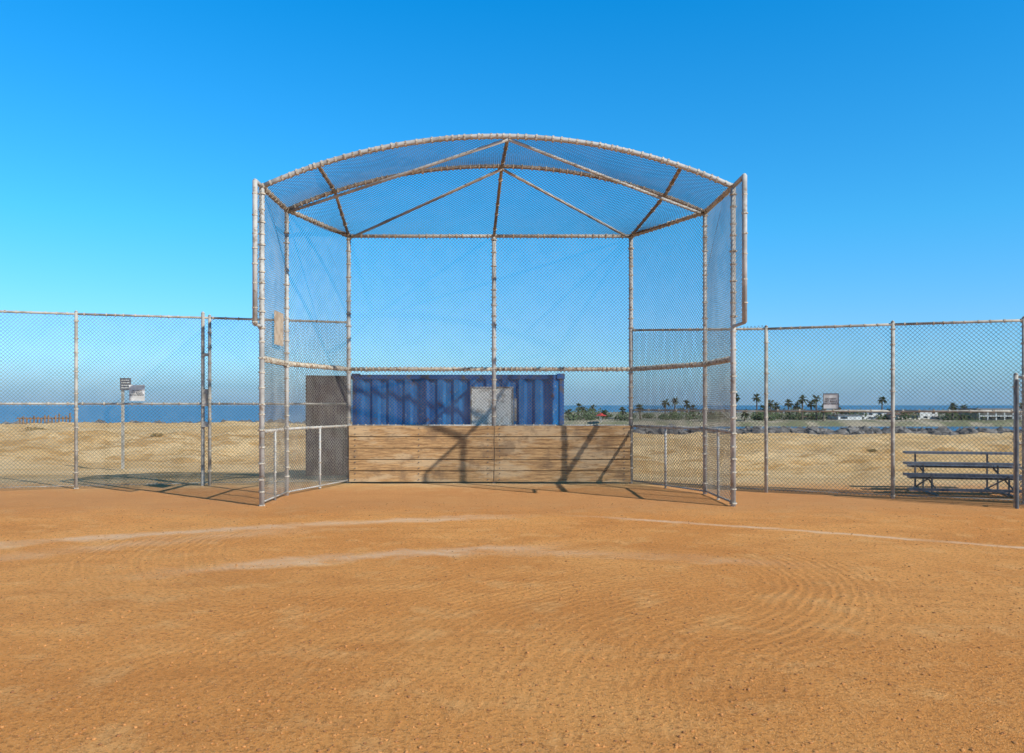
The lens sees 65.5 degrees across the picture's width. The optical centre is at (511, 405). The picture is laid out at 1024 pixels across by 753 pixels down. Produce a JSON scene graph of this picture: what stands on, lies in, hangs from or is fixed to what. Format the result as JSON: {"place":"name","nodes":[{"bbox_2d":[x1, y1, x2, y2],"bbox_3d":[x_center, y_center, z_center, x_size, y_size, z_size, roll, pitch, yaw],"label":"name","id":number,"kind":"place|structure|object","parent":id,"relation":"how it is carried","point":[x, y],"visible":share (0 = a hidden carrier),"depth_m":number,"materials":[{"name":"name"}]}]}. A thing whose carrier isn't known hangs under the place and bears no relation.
{"place":"outdoors","nodes":[
{"label":"outdoors","id":0,"kind":"place"},
{"bbox_2d":[0,405,1021,430],"bbox_3d":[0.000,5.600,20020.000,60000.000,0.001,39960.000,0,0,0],"label":"sea","id":1,"kind":"structure","parent":0,"point":[20,409],"depth_m":849.75,"materials":[{"name":"liquid"}]},
{"bbox_2d":[17,413,71,423],"bbox_3d":[-35.299,3.340,60.040,4.102,5.522,0.200,0,0,0],"label":"timber groyne","id":2,"kind":"object","parent":1,"relation":"in","point":[58,418],"visible":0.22,"depth_m":59.96,"materials":[{"name":"brown wood"}]},
{"bbox_2d":[1,418,305,423],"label":"rock jetty","id":3,"kind":"object","parent":1,"relation":"in","point":[97,421],"visible":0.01,"depth_m":114.48,"materials":[{"name":"grey stone"}]},
{"bbox_2d":[633,423,1021,434],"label":"rock jetty","id":4,"kind":"object","parent":1,"relation":"in","point":[942,429],"visible":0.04,"depth_m":89.71,"materials":[{"name":"grey stone"}]},
{"bbox_2d":[0,421,1023,752],"bbox_3d":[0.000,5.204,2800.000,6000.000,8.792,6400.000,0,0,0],"label":"ground","id":5,"kind":"structure","parent":0,"point":[920,529],"depth_m":6.34,"materials":[{"name":"orange soil"}]},
{"bbox_2d":[120,378,130,468],"bbox_3d":[-10.650,0.500,21.982,0.300,2.500,0.096,0,0,0],"label":"trail sign","id":6,"kind":"object","parent":5,"relation":"on","point":[124,381],"visible":0.68,"depth_m":21.97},
{"bbox_2d":[0,310,346,488],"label":"chain link fence","id":7,"kind":"object","parent":5,"relation":"on","point":[206,398],"visible":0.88,"depth_m":15.61,"materials":[{"name":"metal"}]},
{"bbox_2d":[129,385,144,400],"bbox_3d":[-7.279,-0.240,15.458,0.280,0.310,0.010,0,0,-14],"label":"notice sign","id":8,"kind":"object","parent":7,"relation":"attached to","point":[136,392],"visible":1,"depth_m":15.46,"materials":[{"name":"white metal"}]},
{"bbox_2d":[306,374,564,475],"bbox_3d":[-1.661,0.450,18.635,5.652,2.300,2.760,0,0,0],"label":"shipping container","id":9,"kind":"object","parent":5,"relation":"on","point":[465,385],"visible":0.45,"depth_m":17.62,"materials":[{"name":"blue metal"}]},
{"bbox_2d":[306,375,346,475],"bbox_3d":[-4.008,0.445,17.424,0.980,2.190,0.087,0,0,-18],"label":"open door leaf","id":10,"kind":"structure","parent":9,"relation":"in","point":[315,392],"depth_m":17.40,"materials":[{"name":"paint"}]},
{"bbox_2d":[22,427,875,451],"bbox_3d":[-2.950,1.281,28.944,32.382,0.900,2.711,0,0,4],"label":"dune scrub","id":11,"kind":"object","parent":5,"relation":"on","point":[35,428],"visible":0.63,"depth_m":29.02,"materials":[{"name":"green plant"}]},
{"bbox_2d":[252,133,747,505],"bbox_3d":[-0.241,-1.310,14.191,7.626,6.020,4.430,0,0,0],"label":"baseball backstop","id":12,"kind":"object","parent":5,"relation":"on","point":[493,453],"visible":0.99,"depth_m":15.42,"materials":[{"name":"metal"}]},
{"bbox_2d":[0,501,1023,752],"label":"dirt clods","id":13,"kind":"object","parent":5,"relation":"on","point":[962,749],"visible":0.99,"depth_m":4.91,"materials":[{"name":"brown soil"}]},
{"bbox_2d":[632,316,1023,503],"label":"chain link fence","id":14,"kind":"object","parent":5,"relation":"on","point":[892,324],"visible":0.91,"depth_m":13.91,"materials":[{"name":"metal"}]},
{"bbox_2d":[823,393,838,408],"bbox_3d":[5.629,-0.070,14.057,0.258,0.278,0.014,0,0,25],"label":"notice sign","id":15,"kind":"object","parent":14,"relation":"attached to","point":[830,400],"visible":1,"depth_m":14.05,"materials":[{"name":"white metal"}]},
{"bbox_2d":[903,451,1021,496],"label":"bleachers","id":16,"kind":"object","parent":5,"relation":"on","point":[993,466],"visible":0.7,"depth_m":14.37,"materials":[{"name":"grey metal"}]},
{"bbox_2d":[1012,373,1023,508],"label":"dugout fence","id":17,"kind":"object","parent":5,"relation":"on","point":[1016,442],"visible":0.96,"depth_m":12.30,"materials":[{"name":"metal"}]},
{"bbox_2d":[0,0,1023,404],"label":"sky","id":18,"kind":"structure","parent":0,"point":[878,145],"materials":[{"name":"blue"}]},
{"bbox_2d":[564,412,1021,426],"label":"shore","id":19,"kind":"structure","parent":0,"point":[818,423],"depth_m":211.72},
{"bbox_2d":[564,407,984,420],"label":"distant trees","id":20,"kind":"object","parent":19,"relation":"on","point":[588,415],"visible":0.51,"depth_m":221.82,"materials":[{"name":"green plant"}]},
{"bbox_2d":[564,393,1021,420],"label":"distant palm trees","id":21,"kind":"object","parent":19,"relation":"on","point":[757,399],"visible":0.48,"depth_m":229.15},
{"bbox_2d":[825,415,861,419],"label":"walls","id":22,"kind":"structure","parent":19,"relation":"on","point":[850,418],"depth_m":222.00,"materials":[{"name":"white paint"}]},
{"bbox_2d":[826,414,862,415],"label":"roof","id":23,"kind":"structure","parent":22,"relation":"on","point":[845,415],"depth_m":221.82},
{"bbox_2d":[844,412,889,419],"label":"walls","id":24,"kind":"structure","parent":19,"relation":"on","point":[875,413],"depth_m":231.00,"materials":[{"name":"white paint"}]},
{"bbox_2d":[886,414,919,419],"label":"walls","id":25,"kind":"structure","parent":19,"relation":"on","point":[888,416],"depth_m":224.30,"materials":[{"name":"beige paint"}]},
{"bbox_2d":[899,412,943,418],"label":"walls","id":26,"kind":"structure","parent":19,"relation":"on","point":[927,413],"depth_m":236.00,"materials":[{"name":"white paint"}]},
{"bbox_2d":[958,409,1011,419],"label":"walls","id":27,"kind":"structure","parent":19,"relation":"on","point":[993,416],"depth_m":219.00,"materials":[{"name":"beige paint"}]},
{"bbox_2d":[958,408,1019,408],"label":"roof","id":28,"kind":"structure","parent":27,"relation":"on","point":[984,408],"depth_m":218.75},
{"bbox_2d":[978,412,1007,418],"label":"windows","id":29,"kind":"structure","parent":27,"relation":"attached to","point":[998,417],"depth_m":218.95,"materials":[{"name":"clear glass"}]},
{"bbox_2d":[979,413,1021,419],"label":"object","id":30,"kind":"structure","parent":27,"relation":"attached to","point":[996,416],"depth_m":217.70,"materials":[{"name":"white"}]}
]}

